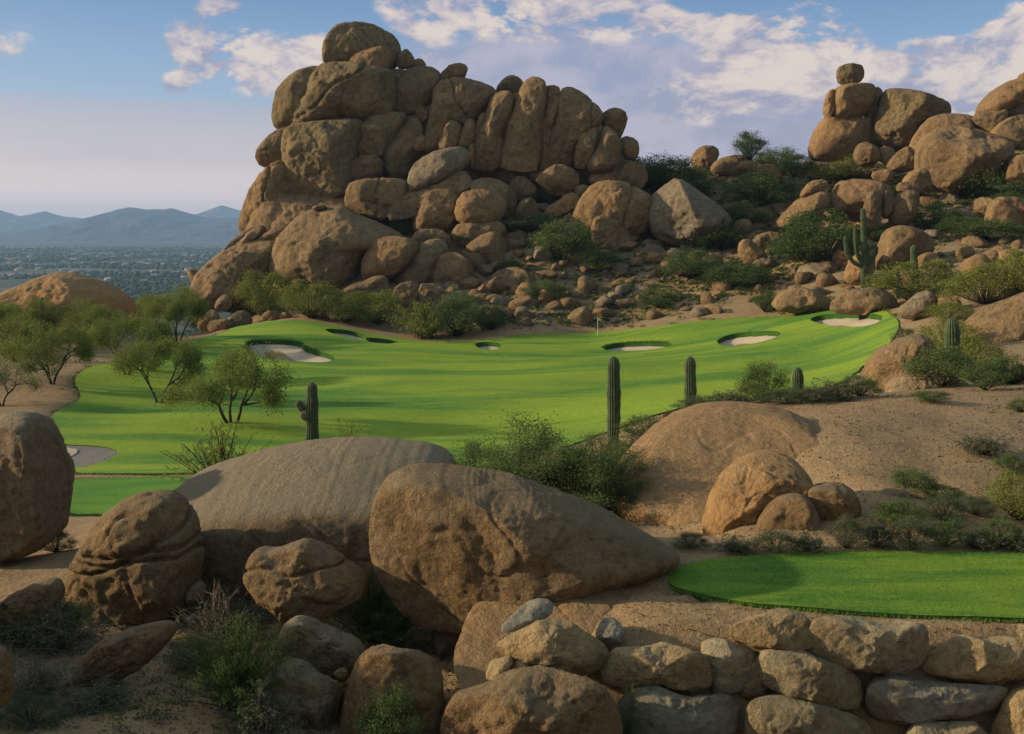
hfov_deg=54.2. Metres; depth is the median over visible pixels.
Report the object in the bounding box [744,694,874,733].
wall stone
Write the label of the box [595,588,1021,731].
gravel
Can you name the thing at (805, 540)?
bursage
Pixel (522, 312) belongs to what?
boulder
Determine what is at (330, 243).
boulder
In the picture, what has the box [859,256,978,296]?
shrub
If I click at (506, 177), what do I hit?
boulder
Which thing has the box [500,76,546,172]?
rock column
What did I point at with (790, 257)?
shrub
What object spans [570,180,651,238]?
boulder
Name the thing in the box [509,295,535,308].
boulder
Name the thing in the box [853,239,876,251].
boulder
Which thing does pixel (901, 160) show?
boulder
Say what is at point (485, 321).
boulder
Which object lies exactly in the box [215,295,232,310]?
boulder
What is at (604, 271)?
boulder
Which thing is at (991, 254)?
boulder
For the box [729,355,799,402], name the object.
shrub
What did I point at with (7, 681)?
boulder
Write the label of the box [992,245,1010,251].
boulder
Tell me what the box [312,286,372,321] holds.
shrub
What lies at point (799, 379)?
saguaro
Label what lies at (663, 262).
boulder
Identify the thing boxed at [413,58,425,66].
boulder
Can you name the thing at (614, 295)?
boulder
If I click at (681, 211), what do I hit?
boulder
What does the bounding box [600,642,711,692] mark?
wall stone
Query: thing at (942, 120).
boulder
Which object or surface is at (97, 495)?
lawn
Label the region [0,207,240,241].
mountain
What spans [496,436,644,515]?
shrub
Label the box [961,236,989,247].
boulder
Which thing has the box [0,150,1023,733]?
ground
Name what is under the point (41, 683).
shrub
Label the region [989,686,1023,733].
wall stone
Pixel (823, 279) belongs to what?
boulder
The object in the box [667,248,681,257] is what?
boulder
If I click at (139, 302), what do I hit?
mesquite tree
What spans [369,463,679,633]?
boulder
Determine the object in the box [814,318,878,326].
bunker sand
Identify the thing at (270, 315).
boulder
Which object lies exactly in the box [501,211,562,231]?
shrub
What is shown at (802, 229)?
shrub
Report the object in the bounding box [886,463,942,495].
shrub
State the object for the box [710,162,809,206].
shrub
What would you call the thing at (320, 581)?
boulder
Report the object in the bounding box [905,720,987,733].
wall stone
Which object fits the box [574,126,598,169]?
rock column
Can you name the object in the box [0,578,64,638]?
boulder
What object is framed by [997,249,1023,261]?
boulder
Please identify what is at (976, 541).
bursage
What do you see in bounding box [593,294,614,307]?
boulder
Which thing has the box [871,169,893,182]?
boulder
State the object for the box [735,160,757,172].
boulder
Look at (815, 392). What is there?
shrub
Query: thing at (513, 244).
boulder
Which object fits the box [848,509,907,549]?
bursage
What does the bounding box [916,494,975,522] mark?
bursage
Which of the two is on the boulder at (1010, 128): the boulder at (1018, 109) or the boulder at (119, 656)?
the boulder at (1018, 109)
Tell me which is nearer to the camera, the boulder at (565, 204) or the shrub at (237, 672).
the shrub at (237, 672)
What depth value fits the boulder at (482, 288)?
140.57 m
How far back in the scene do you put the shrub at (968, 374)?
40.42 m
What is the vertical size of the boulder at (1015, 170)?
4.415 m
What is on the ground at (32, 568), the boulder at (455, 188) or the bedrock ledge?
the bedrock ledge
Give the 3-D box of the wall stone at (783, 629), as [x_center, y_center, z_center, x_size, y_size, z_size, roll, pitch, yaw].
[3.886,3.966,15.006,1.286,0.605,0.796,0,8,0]
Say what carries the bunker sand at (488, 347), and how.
on the ground at (32, 568)
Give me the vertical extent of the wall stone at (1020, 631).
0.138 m
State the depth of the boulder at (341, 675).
15.53 m
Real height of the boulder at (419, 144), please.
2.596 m
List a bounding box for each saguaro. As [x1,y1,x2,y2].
[294,381,320,440]
[606,355,621,442]
[683,355,696,407]
[791,366,803,398]
[843,208,878,287]
[895,269,900,299]
[910,245,932,289]
[943,317,960,377]
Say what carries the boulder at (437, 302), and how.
on the ground at (32, 568)
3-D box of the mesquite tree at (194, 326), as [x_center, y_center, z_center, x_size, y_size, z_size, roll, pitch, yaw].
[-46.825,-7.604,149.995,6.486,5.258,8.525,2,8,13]
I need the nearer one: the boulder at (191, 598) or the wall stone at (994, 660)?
the wall stone at (994, 660)
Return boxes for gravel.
[588,385,1023,537]
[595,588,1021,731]
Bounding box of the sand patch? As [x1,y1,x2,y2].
[67,447,76,455]
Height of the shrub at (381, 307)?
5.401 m
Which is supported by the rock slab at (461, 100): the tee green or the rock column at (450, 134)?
the rock column at (450, 134)
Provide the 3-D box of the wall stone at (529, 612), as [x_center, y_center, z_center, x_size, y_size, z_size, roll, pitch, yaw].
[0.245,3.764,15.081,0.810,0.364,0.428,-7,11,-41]
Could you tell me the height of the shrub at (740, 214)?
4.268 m
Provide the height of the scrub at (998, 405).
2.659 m
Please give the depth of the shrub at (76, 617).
16.95 m
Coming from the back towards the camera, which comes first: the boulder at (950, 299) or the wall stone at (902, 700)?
the boulder at (950, 299)
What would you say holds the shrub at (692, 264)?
on the ground at (32, 568)
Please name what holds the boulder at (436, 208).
on the ground at (32, 568)
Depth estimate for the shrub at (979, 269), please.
87.60 m
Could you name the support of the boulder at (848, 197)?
on the ground at (32, 568)
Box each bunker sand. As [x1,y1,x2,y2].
[66,445,116,472]
[249,344,330,361]
[333,333,361,338]
[478,346,497,349]
[608,346,664,350]
[719,336,775,345]
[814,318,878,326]
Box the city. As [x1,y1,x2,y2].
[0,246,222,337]
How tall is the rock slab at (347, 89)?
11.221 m
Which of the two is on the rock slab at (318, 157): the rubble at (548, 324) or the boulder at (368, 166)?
the boulder at (368, 166)
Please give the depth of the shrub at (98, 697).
14.49 m
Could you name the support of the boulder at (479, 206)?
on the boulder at (475, 232)
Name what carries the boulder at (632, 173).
on the ground at (32, 568)
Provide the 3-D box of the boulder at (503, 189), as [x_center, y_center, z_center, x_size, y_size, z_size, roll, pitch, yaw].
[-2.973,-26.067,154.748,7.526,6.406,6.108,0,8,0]
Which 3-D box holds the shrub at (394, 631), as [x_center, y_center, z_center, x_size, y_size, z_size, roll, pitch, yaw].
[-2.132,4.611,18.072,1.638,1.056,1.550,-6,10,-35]
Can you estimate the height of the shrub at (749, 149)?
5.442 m
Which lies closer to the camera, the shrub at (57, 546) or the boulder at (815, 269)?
the shrub at (57, 546)
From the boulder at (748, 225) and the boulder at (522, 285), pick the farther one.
the boulder at (748, 225)
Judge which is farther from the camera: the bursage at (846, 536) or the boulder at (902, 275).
the boulder at (902, 275)
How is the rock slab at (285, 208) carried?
on the ground at (32, 568)
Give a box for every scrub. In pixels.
[1,312,300,402]
[472,149,1023,327]
[578,175,1023,327]
[629,387,1022,529]
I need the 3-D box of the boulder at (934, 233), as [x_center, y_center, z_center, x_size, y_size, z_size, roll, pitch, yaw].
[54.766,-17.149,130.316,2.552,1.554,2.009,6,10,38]
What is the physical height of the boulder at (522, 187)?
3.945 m
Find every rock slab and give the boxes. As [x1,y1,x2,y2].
[190,239,274,311]
[223,227,253,249]
[236,225,265,243]
[246,193,357,231]
[257,223,289,240]
[271,65,316,128]
[280,118,362,197]
[291,61,396,124]
[387,170,471,220]
[391,66,439,115]
[407,147,469,190]
[424,77,496,154]
[466,292,498,301]
[572,164,619,186]
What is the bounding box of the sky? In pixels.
[0,0,1023,217]
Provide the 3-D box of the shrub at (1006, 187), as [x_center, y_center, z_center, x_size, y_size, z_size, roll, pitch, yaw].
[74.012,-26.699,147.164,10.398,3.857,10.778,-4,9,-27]
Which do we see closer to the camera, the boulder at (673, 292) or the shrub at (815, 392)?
the shrub at (815, 392)
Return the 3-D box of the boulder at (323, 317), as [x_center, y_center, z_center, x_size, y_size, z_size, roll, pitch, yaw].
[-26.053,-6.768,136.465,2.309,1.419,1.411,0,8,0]
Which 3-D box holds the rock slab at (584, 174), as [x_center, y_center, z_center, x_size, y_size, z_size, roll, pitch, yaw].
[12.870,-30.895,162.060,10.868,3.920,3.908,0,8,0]
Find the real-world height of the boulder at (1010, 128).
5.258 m
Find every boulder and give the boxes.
[0,272,136,336]
[0,411,74,562]
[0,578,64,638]
[0,646,14,706]
[65,489,204,625]
[71,620,176,686]
[173,436,456,614]
[185,580,206,605]
[187,269,197,281]
[198,310,219,330]
[207,318,234,332]
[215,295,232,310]
[230,310,252,326]
[243,538,367,622]
[255,127,285,167]
[261,311,279,320]
[261,657,343,729]
[268,205,404,293]
[278,312,291,318]
[278,615,365,679]
[312,205,326,210]
[316,312,329,319]
[322,21,401,68]
[334,667,348,681]
[337,644,444,733]
[342,275,388,300]
[344,177,406,222]
[349,46,392,67]
[352,154,383,179]
[357,111,407,157]
[361,236,418,279]
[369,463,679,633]
[381,115,424,178]
[392,281,419,312]
[393,238,448,284]
[395,49,414,68]
[411,188,458,231]
[411,229,450,246]
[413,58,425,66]
[414,135,425,150]
[415,106,428,121]
[418,283,445,309]
[431,630,459,657]
[432,252,472,283]
[434,291,455,309]
[440,63,467,79]
[440,665,622,733]
[444,281,459,289]
[452,221,506,245]
[454,184,469,196]
[454,189,506,222]
[454,291,468,306]
[459,277,478,288]
[466,231,507,260]
[466,252,486,271]
[469,178,516,218]
[476,315,497,326]
[477,264,495,275]
[477,280,491,292]
[486,267,534,289]
[486,275,506,292]
[490,295,512,305]
[491,261,513,269]
[496,75,522,94]
[497,169,532,184]
[504,232,525,240]
[505,224,514,231]
[505,239,524,249]
[508,176,536,201]
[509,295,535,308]
[514,306,529,319]
[515,197,538,219]
[515,282,536,297]
[529,169,540,182]
[533,245,552,260]
[535,270,557,278]
[536,164,579,195]
[538,288,554,302]
[544,192,579,217]
[545,242,560,254]
[545,300,561,309]
[556,221,581,243]
[557,213,571,222]
[559,297,580,309]
[562,251,581,263]
[568,306,592,325]
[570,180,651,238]
[570,291,581,297]
[574,184,587,196]
[577,276,595,292]
[587,171,618,185]
[588,260,603,269]
[591,216,631,251]
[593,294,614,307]
[593,307,615,316]
[599,268,610,274]
[601,107,627,137]
[607,291,622,300]
[611,262,628,275]
[611,278,625,284]
[614,298,635,308]
[615,284,630,294]
[618,161,647,188]
[619,241,637,249]
[621,136,638,159]
[631,235,638,241]
[640,239,653,246]
[643,243,664,250]
[645,252,665,263]
[648,178,731,244]
[653,240,667,245]
[660,258,674,268]
[662,291,680,300]
[663,410,674,417]
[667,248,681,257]
[688,251,703,264]
[690,145,718,170]
[691,307,708,316]
[700,291,714,303]
[701,450,812,535]
[703,253,723,267]
[705,304,723,313]
[710,155,752,174]
[712,277,731,290]
[726,193,741,202]
[731,219,752,234]
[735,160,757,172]
[737,239,767,264]
[744,233,758,239]
[752,231,781,250]
[752,257,776,267]
[754,164,781,184]
[756,493,820,530]
[771,287,830,313]
[776,190,829,226]
[788,285,800,288]
[794,272,811,284]
[797,263,826,278]
[800,179,827,197]
[807,481,861,520]
[809,286,825,294]
[816,272,836,286]
[820,261,839,272]
[828,179,892,222]
[829,287,898,314]
[832,82,875,117]
[832,250,847,266]
[834,273,845,283]
[836,63,864,84]
[842,251,875,284]
[853,142,880,166]
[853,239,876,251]
[863,190,881,232]
[864,334,935,387]
[871,88,951,151]
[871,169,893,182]
[875,225,934,270]
[879,146,895,163]
[879,486,933,499]
[881,190,894,218]
[884,372,970,391]
[885,146,913,172]
[885,221,894,227]
[888,190,919,225]
[891,266,910,285]
[895,181,921,192]
[896,290,939,319]
[902,168,931,191]
[909,113,975,169]
[914,125,1014,197]
[917,252,940,267]
[920,196,941,206]
[920,268,945,283]
[925,229,941,238]
[929,259,951,275]
[938,296,962,311]
[939,192,959,202]
[939,208,971,223]
[953,246,974,258]
[960,253,992,274]
[960,292,1023,343]
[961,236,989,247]
[967,233,982,238]
[968,197,992,218]
[971,211,981,220]
[972,109,1008,131]
[975,77,1023,111]
[983,249,997,262]
[984,196,1023,228]
[989,114,1023,149]
[991,364,1023,383]
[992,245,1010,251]
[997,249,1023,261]
[998,235,1011,243]
[1005,153,1023,182]
[1008,103,1023,116]
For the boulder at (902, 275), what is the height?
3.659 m
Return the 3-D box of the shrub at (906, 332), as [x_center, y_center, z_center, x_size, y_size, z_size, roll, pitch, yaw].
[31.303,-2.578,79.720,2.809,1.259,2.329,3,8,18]
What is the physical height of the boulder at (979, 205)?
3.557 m
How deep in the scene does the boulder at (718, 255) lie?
142.76 m
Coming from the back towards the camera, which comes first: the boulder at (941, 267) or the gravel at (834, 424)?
the boulder at (941, 267)
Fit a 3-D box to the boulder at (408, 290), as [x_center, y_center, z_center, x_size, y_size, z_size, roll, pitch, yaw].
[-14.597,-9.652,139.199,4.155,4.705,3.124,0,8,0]
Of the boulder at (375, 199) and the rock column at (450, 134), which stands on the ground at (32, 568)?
the boulder at (375, 199)
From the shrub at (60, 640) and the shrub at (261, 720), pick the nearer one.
the shrub at (261, 720)
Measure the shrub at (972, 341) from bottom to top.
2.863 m
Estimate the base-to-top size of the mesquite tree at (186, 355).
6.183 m
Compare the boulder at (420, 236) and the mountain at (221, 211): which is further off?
the mountain at (221, 211)
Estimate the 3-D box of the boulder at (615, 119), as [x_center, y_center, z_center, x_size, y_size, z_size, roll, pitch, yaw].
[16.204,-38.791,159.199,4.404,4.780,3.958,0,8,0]
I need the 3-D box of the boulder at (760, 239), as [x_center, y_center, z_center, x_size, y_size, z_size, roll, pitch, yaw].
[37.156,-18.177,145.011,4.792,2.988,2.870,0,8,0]
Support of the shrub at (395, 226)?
on the ground at (32, 568)
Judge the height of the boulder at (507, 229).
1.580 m
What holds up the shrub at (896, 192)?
on the ground at (32, 568)
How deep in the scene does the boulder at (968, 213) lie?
138.86 m
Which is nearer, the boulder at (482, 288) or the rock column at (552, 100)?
the boulder at (482, 288)
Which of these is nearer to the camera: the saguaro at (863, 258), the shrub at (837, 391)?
the shrub at (837, 391)
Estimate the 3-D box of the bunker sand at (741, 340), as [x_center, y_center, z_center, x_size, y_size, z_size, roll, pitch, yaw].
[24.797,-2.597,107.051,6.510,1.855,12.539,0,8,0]
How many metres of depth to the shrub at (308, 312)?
134.16 m
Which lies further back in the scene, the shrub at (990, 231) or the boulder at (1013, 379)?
the shrub at (990, 231)
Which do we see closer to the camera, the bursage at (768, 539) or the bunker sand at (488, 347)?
the bursage at (768, 539)
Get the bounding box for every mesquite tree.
[0,294,62,326]
[0,299,33,331]
[0,309,57,361]
[0,319,100,384]
[0,353,47,406]
[33,298,88,339]
[58,295,144,345]
[75,311,179,374]
[100,334,210,402]
[135,293,167,332]
[136,280,214,341]
[151,340,300,423]
[185,305,219,332]
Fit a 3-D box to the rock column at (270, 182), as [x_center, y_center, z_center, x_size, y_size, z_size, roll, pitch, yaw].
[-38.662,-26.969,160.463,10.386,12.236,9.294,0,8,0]
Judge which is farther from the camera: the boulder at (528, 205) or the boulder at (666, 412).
the boulder at (528, 205)
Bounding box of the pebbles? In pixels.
[0,605,461,733]
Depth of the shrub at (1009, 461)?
27.35 m
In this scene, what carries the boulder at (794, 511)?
on the ground at (32, 568)
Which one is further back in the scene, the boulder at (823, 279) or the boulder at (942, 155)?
the boulder at (942, 155)
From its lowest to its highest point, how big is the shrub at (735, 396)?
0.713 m
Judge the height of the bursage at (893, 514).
0.618 m
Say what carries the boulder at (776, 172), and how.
on the ground at (32, 568)
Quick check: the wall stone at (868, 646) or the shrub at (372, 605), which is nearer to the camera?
the wall stone at (868, 646)
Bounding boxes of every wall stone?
[484,656,512,681]
[496,618,608,675]
[501,598,553,632]
[510,660,532,669]
[596,617,623,650]
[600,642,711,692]
[617,685,739,733]
[701,637,756,694]
[729,608,813,650]
[739,651,767,700]
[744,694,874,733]
[758,649,864,710]
[808,615,928,675]
[865,675,1007,725]
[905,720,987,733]
[922,634,1023,685]
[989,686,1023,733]
[1016,623,1023,637]
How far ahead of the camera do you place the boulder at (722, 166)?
171.18 m
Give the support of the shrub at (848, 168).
on the ground at (32, 568)
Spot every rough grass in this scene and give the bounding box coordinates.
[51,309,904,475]
[70,475,186,516]
[243,314,881,360]
[664,549,1022,623]
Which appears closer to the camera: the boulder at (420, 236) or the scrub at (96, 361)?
the scrub at (96, 361)
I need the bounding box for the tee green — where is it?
[667,551,1023,622]
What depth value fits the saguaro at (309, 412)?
30.35 m
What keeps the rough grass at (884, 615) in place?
on the tee green
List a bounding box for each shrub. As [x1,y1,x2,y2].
[0,592,120,659]
[0,593,103,647]
[0,687,68,731]
[7,651,97,710]
[40,530,79,551]
[52,673,146,723]
[145,419,273,483]
[153,627,231,675]
[154,608,319,719]
[166,577,277,644]
[211,676,307,733]
[223,301,251,313]
[229,267,294,316]
[273,275,350,318]
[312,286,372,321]
[321,417,369,437]
[325,565,419,644]
[340,288,412,324]
[351,676,428,733]
[353,597,427,648]
[381,297,459,339]
[390,219,415,234]
[425,286,495,336]
[426,695,447,733]
[447,435,523,468]
[448,228,472,240]
[468,403,575,490]
[475,301,508,329]
[493,257,522,269]
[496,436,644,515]
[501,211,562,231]
[507,431,590,487]
[517,278,577,298]
[526,210,598,259]
[531,186,559,203]
[556,434,663,512]
[567,431,632,475]
[571,245,628,269]
[608,410,664,440]
[610,428,647,455]
[619,155,684,189]
[619,672,647,733]
[635,285,682,308]
[642,150,714,186]
[659,243,727,278]
[662,171,722,193]
[668,394,720,408]
[694,217,757,250]
[696,389,759,402]
[697,261,779,287]
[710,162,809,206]
[721,200,775,223]
[727,129,770,160]
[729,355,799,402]
[748,289,777,311]
[752,145,806,168]
[753,388,818,404]
[758,203,870,263]
[768,230,821,261]
[775,150,823,177]
[791,387,837,401]
[796,376,866,401]
[806,153,882,180]
[832,372,888,395]
[858,270,886,288]
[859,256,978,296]
[867,224,890,241]
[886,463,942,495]
[889,327,915,339]
[891,287,920,299]
[892,188,927,194]
[896,340,980,386]
[909,313,992,348]
[909,389,953,401]
[910,196,965,230]
[918,300,976,321]
[926,262,1023,304]
[931,214,980,235]
[934,332,1021,377]
[944,216,1023,240]
[945,163,1006,199]
[945,430,1017,456]
[951,356,1017,389]
[973,175,1023,196]
[974,189,1023,199]
[977,465,1023,520]
[981,243,1023,297]
[985,353,1023,383]
[991,452,1023,474]
[1002,396,1023,411]
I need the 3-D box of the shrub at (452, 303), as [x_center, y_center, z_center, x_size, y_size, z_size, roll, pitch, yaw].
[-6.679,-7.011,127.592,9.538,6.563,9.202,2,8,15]
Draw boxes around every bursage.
[669,530,711,548]
[711,533,766,555]
[748,527,805,553]
[783,528,836,553]
[823,512,869,549]
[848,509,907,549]
[863,496,933,524]
[883,516,940,550]
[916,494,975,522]
[916,513,973,547]
[919,481,966,501]
[950,525,1004,551]
[958,495,1000,514]
[969,514,1023,546]
[990,522,1023,552]
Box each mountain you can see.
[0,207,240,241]
[0,210,82,232]
[196,205,240,217]
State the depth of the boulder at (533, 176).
158.62 m
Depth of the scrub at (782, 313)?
127.42 m
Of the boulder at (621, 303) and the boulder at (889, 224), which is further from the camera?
the boulder at (889, 224)
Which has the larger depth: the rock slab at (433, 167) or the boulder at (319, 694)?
the rock slab at (433, 167)
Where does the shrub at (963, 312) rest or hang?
on the ground at (32, 568)
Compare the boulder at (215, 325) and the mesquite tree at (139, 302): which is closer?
the boulder at (215, 325)
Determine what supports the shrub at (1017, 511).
on the ground at (32, 568)
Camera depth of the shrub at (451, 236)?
149.32 m
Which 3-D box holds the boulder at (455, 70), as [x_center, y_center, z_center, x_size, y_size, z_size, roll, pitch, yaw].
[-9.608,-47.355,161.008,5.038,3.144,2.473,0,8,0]
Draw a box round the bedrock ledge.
[454,574,684,688]
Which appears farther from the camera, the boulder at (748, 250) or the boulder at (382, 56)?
the boulder at (382, 56)
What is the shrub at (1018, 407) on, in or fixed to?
on the ground at (32, 568)
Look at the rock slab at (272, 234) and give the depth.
150.31 m
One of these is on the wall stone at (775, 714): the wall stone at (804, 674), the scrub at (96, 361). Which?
the wall stone at (804, 674)
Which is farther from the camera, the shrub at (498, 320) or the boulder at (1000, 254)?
the shrub at (498, 320)
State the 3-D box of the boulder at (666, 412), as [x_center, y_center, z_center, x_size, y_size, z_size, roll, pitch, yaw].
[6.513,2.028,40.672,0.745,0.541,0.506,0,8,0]
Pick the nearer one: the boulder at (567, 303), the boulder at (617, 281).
the boulder at (567, 303)
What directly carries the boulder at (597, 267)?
on the ground at (32, 568)
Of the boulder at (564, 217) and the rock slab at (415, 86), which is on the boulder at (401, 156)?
the rock slab at (415, 86)
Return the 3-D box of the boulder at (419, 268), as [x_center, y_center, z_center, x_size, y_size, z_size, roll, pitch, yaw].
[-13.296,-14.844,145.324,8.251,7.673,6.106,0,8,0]
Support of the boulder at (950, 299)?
on the ground at (32, 568)
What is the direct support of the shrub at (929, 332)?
on the ground at (32, 568)
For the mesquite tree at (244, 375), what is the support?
on the fairway
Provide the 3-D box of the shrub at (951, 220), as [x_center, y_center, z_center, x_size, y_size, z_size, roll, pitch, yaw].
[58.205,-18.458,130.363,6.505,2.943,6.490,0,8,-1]
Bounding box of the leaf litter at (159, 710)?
[0,596,459,733]
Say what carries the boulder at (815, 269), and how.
on the ground at (32, 568)
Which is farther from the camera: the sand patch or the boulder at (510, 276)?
the boulder at (510, 276)
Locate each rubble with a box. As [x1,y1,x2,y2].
[445,188,1022,326]
[452,151,1023,333]
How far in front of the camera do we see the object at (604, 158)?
155.45 m
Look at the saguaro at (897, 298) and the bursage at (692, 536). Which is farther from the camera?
the saguaro at (897, 298)
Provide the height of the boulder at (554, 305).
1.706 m
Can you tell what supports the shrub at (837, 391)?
on the ground at (32, 568)
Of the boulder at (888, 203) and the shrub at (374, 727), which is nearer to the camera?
the shrub at (374, 727)
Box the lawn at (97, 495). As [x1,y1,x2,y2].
[70,477,189,515]
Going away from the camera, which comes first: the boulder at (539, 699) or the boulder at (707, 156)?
the boulder at (539, 699)
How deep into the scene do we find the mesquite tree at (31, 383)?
71.61 m
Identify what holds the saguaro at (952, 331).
on the ground at (32, 568)
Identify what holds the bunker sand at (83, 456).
on the ground at (32, 568)
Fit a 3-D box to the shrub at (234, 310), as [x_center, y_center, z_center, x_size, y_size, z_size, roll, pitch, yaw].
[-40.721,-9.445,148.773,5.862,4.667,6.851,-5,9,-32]
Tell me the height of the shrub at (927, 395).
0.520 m
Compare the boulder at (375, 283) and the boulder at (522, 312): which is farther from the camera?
the boulder at (375, 283)
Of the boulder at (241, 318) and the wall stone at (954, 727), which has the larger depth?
the boulder at (241, 318)
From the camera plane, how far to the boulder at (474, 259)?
145.79 m
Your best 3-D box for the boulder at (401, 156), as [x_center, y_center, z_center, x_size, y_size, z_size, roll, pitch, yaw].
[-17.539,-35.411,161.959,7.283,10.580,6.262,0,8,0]
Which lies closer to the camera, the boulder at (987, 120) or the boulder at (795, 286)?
the boulder at (795, 286)
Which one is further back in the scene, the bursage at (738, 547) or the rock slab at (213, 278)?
the rock slab at (213, 278)
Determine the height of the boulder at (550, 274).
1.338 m
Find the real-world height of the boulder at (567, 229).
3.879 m
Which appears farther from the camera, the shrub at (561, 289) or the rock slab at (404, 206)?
the rock slab at (404, 206)
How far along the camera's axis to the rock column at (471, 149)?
156.74 m
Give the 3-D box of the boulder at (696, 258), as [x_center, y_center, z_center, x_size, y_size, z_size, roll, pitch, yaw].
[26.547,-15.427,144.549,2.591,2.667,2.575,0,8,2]
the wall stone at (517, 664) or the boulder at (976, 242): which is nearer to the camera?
the wall stone at (517, 664)
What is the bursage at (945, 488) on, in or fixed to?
on the ground at (32, 568)
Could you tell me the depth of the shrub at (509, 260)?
144.51 m
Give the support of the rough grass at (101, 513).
on the ground at (32, 568)
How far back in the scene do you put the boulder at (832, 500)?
23.05 m
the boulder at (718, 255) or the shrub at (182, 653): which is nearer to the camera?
the shrub at (182, 653)
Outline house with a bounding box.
[14,267,24,270]
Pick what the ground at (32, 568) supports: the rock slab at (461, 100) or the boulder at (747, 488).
the boulder at (747, 488)
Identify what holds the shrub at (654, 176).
on the ground at (32, 568)
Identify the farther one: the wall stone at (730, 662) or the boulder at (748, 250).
the boulder at (748, 250)
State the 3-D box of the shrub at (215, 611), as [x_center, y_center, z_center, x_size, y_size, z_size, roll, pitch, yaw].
[-5.219,4.401,17.924,2.021,1.254,1.853,-4,9,-26]
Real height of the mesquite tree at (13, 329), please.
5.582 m
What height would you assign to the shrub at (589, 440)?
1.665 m
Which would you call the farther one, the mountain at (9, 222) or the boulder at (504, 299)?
the mountain at (9, 222)
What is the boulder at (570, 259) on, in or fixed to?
on the ground at (32, 568)
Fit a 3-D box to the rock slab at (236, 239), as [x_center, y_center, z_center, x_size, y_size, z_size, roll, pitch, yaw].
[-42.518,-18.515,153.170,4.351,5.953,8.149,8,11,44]
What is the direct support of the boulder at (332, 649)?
on the ground at (32, 568)
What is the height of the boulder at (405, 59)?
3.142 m
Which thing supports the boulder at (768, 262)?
on the ground at (32, 568)
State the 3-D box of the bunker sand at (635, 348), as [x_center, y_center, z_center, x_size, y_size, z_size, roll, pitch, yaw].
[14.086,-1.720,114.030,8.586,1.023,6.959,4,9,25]
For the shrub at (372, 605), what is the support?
on the ground at (32, 568)
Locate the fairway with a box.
[51,310,898,475]
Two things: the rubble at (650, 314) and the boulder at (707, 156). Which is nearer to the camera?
the rubble at (650, 314)
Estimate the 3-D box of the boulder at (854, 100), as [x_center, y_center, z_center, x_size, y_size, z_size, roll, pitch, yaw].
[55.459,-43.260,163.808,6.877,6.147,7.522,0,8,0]
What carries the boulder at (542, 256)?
on the ground at (32, 568)
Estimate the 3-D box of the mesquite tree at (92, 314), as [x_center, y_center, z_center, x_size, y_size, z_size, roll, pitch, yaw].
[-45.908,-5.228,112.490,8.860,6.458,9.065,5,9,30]
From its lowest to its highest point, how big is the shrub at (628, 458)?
2.256 m
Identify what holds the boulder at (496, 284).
on the ground at (32, 568)
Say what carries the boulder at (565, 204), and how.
on the ground at (32, 568)
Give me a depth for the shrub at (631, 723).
14.19 m
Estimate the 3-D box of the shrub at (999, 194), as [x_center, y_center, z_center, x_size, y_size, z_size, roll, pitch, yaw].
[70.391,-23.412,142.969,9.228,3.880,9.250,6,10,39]
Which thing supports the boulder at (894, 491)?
on the ground at (32, 568)
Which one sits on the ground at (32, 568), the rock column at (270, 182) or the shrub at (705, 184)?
the shrub at (705, 184)
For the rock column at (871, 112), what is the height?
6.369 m
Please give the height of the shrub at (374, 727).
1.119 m
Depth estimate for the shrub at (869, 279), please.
117.99 m
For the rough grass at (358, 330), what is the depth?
70.19 m
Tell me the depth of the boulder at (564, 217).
153.58 m
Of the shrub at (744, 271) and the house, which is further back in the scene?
the house
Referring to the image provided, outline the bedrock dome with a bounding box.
[606,401,819,525]
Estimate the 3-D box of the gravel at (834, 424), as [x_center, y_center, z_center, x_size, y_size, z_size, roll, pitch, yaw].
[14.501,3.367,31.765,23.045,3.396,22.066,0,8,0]
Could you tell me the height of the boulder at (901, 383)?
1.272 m
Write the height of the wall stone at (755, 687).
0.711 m
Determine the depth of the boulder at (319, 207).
147.34 m
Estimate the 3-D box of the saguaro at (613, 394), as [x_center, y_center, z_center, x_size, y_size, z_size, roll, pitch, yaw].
[4.135,1.389,40.560,0.762,3.794,0.828,0,8,0]
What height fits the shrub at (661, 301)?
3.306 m
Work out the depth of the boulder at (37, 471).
21.47 m
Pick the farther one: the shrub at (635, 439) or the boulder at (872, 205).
the boulder at (872, 205)
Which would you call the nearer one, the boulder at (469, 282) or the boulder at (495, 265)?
the boulder at (469, 282)
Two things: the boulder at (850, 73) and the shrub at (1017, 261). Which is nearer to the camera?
the shrub at (1017, 261)
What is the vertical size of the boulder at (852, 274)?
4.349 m
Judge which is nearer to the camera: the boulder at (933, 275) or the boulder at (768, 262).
the boulder at (933, 275)
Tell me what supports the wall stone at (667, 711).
on the ground at (32, 568)
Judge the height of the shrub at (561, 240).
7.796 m
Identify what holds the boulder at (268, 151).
on the rock column at (270, 182)
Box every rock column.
[238,160,292,231]
[438,120,461,149]
[458,118,475,147]
[468,143,474,165]
[470,90,513,171]
[472,112,485,142]
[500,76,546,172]
[512,93,517,110]
[538,85,559,171]
[548,87,603,166]
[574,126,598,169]
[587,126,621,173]
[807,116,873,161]
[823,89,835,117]
[864,87,882,120]
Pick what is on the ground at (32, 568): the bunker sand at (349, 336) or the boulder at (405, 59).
the bunker sand at (349, 336)
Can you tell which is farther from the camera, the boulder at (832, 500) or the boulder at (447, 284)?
the boulder at (447, 284)
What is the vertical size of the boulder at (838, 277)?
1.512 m

